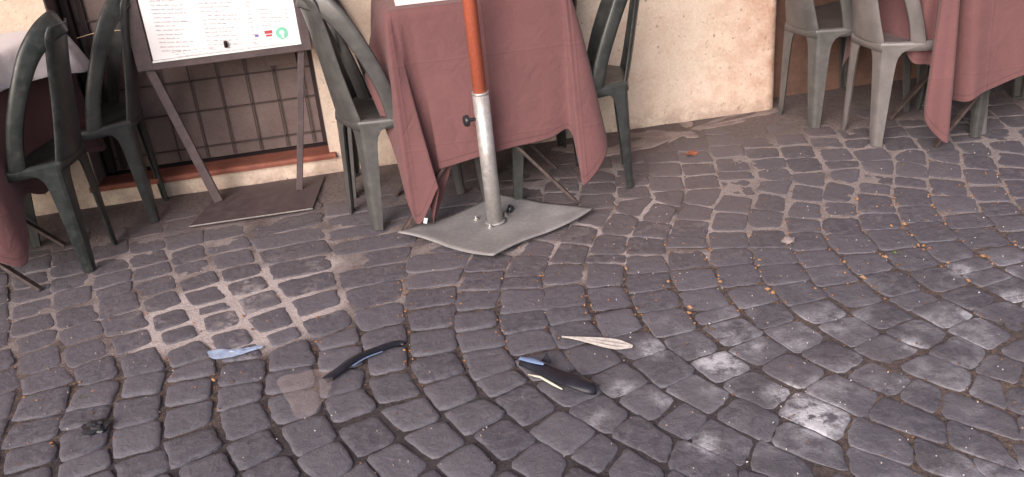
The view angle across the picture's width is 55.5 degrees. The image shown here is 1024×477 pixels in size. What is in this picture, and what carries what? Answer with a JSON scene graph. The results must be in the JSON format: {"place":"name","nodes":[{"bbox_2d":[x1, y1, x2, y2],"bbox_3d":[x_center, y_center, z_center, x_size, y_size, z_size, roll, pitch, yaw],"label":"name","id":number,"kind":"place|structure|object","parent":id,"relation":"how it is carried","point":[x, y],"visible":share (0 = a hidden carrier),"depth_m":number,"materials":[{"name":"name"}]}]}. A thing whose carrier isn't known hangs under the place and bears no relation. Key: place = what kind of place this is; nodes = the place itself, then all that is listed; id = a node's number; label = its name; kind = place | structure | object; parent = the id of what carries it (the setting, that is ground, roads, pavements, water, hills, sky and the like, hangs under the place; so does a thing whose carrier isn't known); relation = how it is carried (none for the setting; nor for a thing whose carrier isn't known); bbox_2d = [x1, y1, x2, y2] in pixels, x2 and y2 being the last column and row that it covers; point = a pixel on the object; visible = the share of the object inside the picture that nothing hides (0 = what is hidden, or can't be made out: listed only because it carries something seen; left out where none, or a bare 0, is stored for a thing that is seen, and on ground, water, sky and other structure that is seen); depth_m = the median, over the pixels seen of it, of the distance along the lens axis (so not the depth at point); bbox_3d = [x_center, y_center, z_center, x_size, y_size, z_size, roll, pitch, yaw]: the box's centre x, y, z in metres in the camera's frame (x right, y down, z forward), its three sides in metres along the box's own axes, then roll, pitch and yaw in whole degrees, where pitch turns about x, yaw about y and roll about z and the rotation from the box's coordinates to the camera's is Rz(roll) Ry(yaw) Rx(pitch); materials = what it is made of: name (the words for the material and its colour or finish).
{"place":"outdoors","nodes":[
{"label":"outdoors","id":0,"kind":"place"},
{"bbox_2d":[0,88,1023,476],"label":"cobblestone pavement","id":1,"kind":"structure","parent":0,"point":[876,450],"depth_m":2.85,"materials":[{"name":"grey stone"}]},
{"bbox_2d":[0,219,65,291],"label":"folding table","id":2,"kind":"object","parent":1,"relation":"on","point":[22,277],"visible":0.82,"depth_m":3.36,"materials":[{"name":"grey metal"}]},
{"bbox_2d":[0,73,106,266],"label":"tablecloth","id":3,"kind":"object","parent":2,"relation":"on","point":[38,132],"visible":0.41,"depth_m":3.34,"materials":[{"name":"pink fabric"}]},
{"bbox_2d":[0,30,88,91],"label":"overlay cloth","id":4,"kind":"object","parent":3,"relation":"on","point":[10,43],"visible":0.34,"depth_m":3.40,"materials":[{"name":"white fabric"}]},
{"bbox_2d":[5,10,116,273],"bbox_3d":[-1.708,-0.325,3.385,0.558,0.903,0.405,-4,26,4],"label":"plastic chair","id":5,"kind":"object","parent":1,"relation":"on","point":[55,158],"visible":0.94,"depth_m":3.27,"materials":[{"name":"plastic"}]},
{"bbox_2d":[24,0,168,246],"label":"plastic chair","id":6,"kind":"object","parent":1,"relation":"on","point":[113,116],"visible":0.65,"depth_m":3.65,"materials":[{"name":"plastic"}]},
{"bbox_2d":[81,417,111,435],"bbox_3d":[-1.114,0.502,2.589,0.077,0.036,0.066,5,28,20],"label":"rubber scrap","id":7,"kind":"object","parent":1,"relation":"on","point":[91,427],"visible":1,"depth_m":2.58,"materials":[{"name":"black rubber"}]},
{"bbox_2d":[119,0,324,227],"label":"menu stand","id":8,"kind":"object","parent":1,"relation":"on","point":[165,34],"visible":0.98,"depth_m":3.67,"materials":[{"name":"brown metal"}]},
{"bbox_2d":[207,345,262,358],"bbox_3d":[-0.823,0.337,2.879,0.168,0.008,0.054,-6,26,0],"label":"paper scrap","id":9,"kind":"object","parent":1,"relation":"on","point":[220,353],"visible":1,"depth_m":2.88,"materials":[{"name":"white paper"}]},
{"bbox_2d":[321,340,405,382],"bbox_3d":[-0.425,0.341,2.781,0.271,0.025,0.044,-24,32,-33],"label":"plastic strip","id":10,"kind":"object","parent":1,"relation":"on","point":[339,369],"visible":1,"depth_m":2.77,"materials":[{"name":"black plastic"}]},
{"bbox_2d":[296,0,484,230],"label":"plastic chair","id":11,"kind":"object","parent":1,"relation":"on","point":[365,121],"visible":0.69,"depth_m":3.41,"materials":[{"name":"plastic"}]},
{"bbox_2d":[326,0,464,197],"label":"plastic chair","id":12,"kind":"object","parent":1,"relation":"on","point":[357,79],"visible":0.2,"depth_m":3.73,"materials":[{"name":"plastic"}]},
{"bbox_2d":[394,143,578,230],"bbox_3d":[-0.161,-0.540,3.674,0.669,0.769,0.637,-9,26,-7],"label":"folding table","id":13,"kind":"object","parent":1,"relation":"on","point":[530,159],"visible":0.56,"depth_m":3.58,"materials":[{"name":"grey metal"}]},
{"bbox_2d":[365,0,606,224],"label":"tablecloth","id":14,"kind":"object","parent":13,"relation":"on","point":[540,85],"visible":0.92,"depth_m":3.39,"materials":[{"name":"pink fabric"}]},
{"bbox_2d":[394,0,442,5],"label":"overlay cloth","id":15,"kind":"object","parent":14,"relation":"on","point":[402,2],"visible":1,"depth_m":3.35,"materials":[{"name":"white fabric"}]},
{"bbox_2d":[398,0,593,255],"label":"umbrella","id":16,"kind":"object","parent":1,"relation":"on","point":[495,222],"visible":1,"depth_m":3.43,"materials":[{"name":"metal"}]},
{"bbox_2d":[0,172,1022,445],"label":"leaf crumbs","id":17,"kind":"object","parent":1,"relation":"on","point":[582,296],"visible":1,"depth_m":3.04,"materials":[{"name":"brown plant"}]},
{"bbox_2d":[0,78,1023,476],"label":"pavement joints","id":18,"kind":"object","parent":1,"relation":"on","point":[128,214],"visible":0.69,"depth_m":3.21,"materials":[{"name":"grey concrete"}]},
{"bbox_2d":[7,142,1023,475],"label":"grit","id":19,"kind":"object","parent":1,"relation":"on","point":[561,262],"visible":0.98,"depth_m":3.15,"materials":[{"name":"stone"}]},
{"bbox_2d":[10,131,1023,473],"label":"leaf crumbs","id":20,"kind":"object","parent":1,"relation":"on","point":[734,297],"visible":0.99,"depth_m":2.81,"materials":[{"name":"orange plant"}]},
{"bbox_2d":[476,0,578,191],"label":"plastic chair","id":21,"kind":"object","parent":1,"relation":"on","point":[561,138],"visible":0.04,"depth_m":4.12,"materials":[{"name":"plastic"}]},
{"bbox_2d":[528,374,562,389],"bbox_3d":[0.089,0.380,2.604,0.121,0.010,0.011,18,35,40],"label":"cream sliver","id":22,"kind":"object","parent":1,"relation":"on","point":[546,380],"visible":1,"depth_m":2.60,"materials":[{"name":"beige"}]},
{"bbox_2d":[518,353,598,394],"bbox_3d":[0.122,0.363,2.613,0.251,0.057,0.064,18,34,39],"label":"plastic fragment","id":23,"kind":"object","parent":1,"relation":"on","point":[577,382],"visible":1,"depth_m":2.59,"materials":[{"name":"black plastic"}]},
{"bbox_2d":[512,0,639,199],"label":"plastic chair","id":24,"kind":"object","parent":1,"relation":"on","point":[611,81],"visible":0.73,"depth_m":3.60,"materials":[{"name":"plastic"}]},
{"bbox_2d":[562,336,632,348],"bbox_3d":[0.241,0.291,2.763,0.211,0.008,0.053,6,28,22],"label":"pleated paper","id":25,"kind":"object","parent":1,"relation":"on","point":[612,343],"visible":1,"depth_m":2.75,"materials":[{"name":"white paper"}]},
{"bbox_2d":[211,197,1016,381],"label":"dry leaves","id":26,"kind":"object","parent":1,"relation":"on","point":[773,291],"visible":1,"depth_m":3.01,"materials":[{"name":"orange plant"}]},
{"bbox_2d":[551,108,778,156],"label":"cement path","id":27,"kind":"structure","parent":1,"relation":"on","point":[651,139],"depth_m":4.19,"materials":[{"name":"grey concrete"}]},
{"bbox_2d":[683,150,698,155],"bbox_3d":[0.735,-0.348,3.974,0.062,0.008,0.065,-9,26,-7],"label":"dry leaf","id":28,"kind":"object","parent":1,"relation":"on","point":[692,152],"visible":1,"depth_m":3.97,"materials":[{"name":"orange plant"}]},
{"bbox_2d":[781,236,794,243],"bbox_3d":[0.913,0.005,3.214,0.046,0.023,0.039,3,27,16],"label":"stone chip","id":29,"kind":"object","parent":1,"relation":"on","point":[787,239],"visible":1,"depth_m":3.20,"materials":[{"name":"white stone"}]},
{"bbox_2d":[778,0,911,127],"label":"plastic chair","id":30,"kind":"object","parent":1,"relation":"on","point":[821,28],"visible":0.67,"depth_m":4.05,"materials":[{"name":"plastic"}]},
{"bbox_2d":[842,0,988,146],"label":"plastic chair","id":31,"kind":"object","parent":1,"relation":"on","point":[887,50],"visible":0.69,"depth_m":3.76,"materials":[{"name":"plastic"}]},
{"bbox_2d":[887,72,982,147],"bbox_3d":[1.949,-0.875,3.954,0.780,0.759,0.600,-9,26,-7],"label":"folding table","id":32,"kind":"object","parent":1,"relation":"on","point":[959,116],"visible":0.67,"depth_m":4.07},
{"bbox_2d":[842,0,1023,142],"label":"tablecloth","id":33,"kind":"object","parent":32,"relation":"on","point":[977,50],"visible":0.86,"depth_m":3.62,"materials":[{"name":"pink fabric"}]},
{"bbox_2d":[914,64,1023,137],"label":"plastic chair","id":34,"kind":"object","parent":1,"relation":"on","point":[979,108],"visible":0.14,"depth_m":3.88,"materials":[{"name":"plastic"}]},
{"label":"ground","id":35,"kind":"structure","parent":0,"visible":0},
{"bbox_2d":[0,0,916,215],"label":"restaurant wall","id":36,"kind":"structure","parent":35,"relation":"on","point":[692,60],"depth_m":4.12,"materials":[{"name":"paint"}]},
{"bbox_2d":[58,0,326,172],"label":"window","id":37,"kind":"structure","parent":36,"relation":"in","point":[238,106],"depth_m":4.09,"materials":[{"name":"glass"}]}
]}

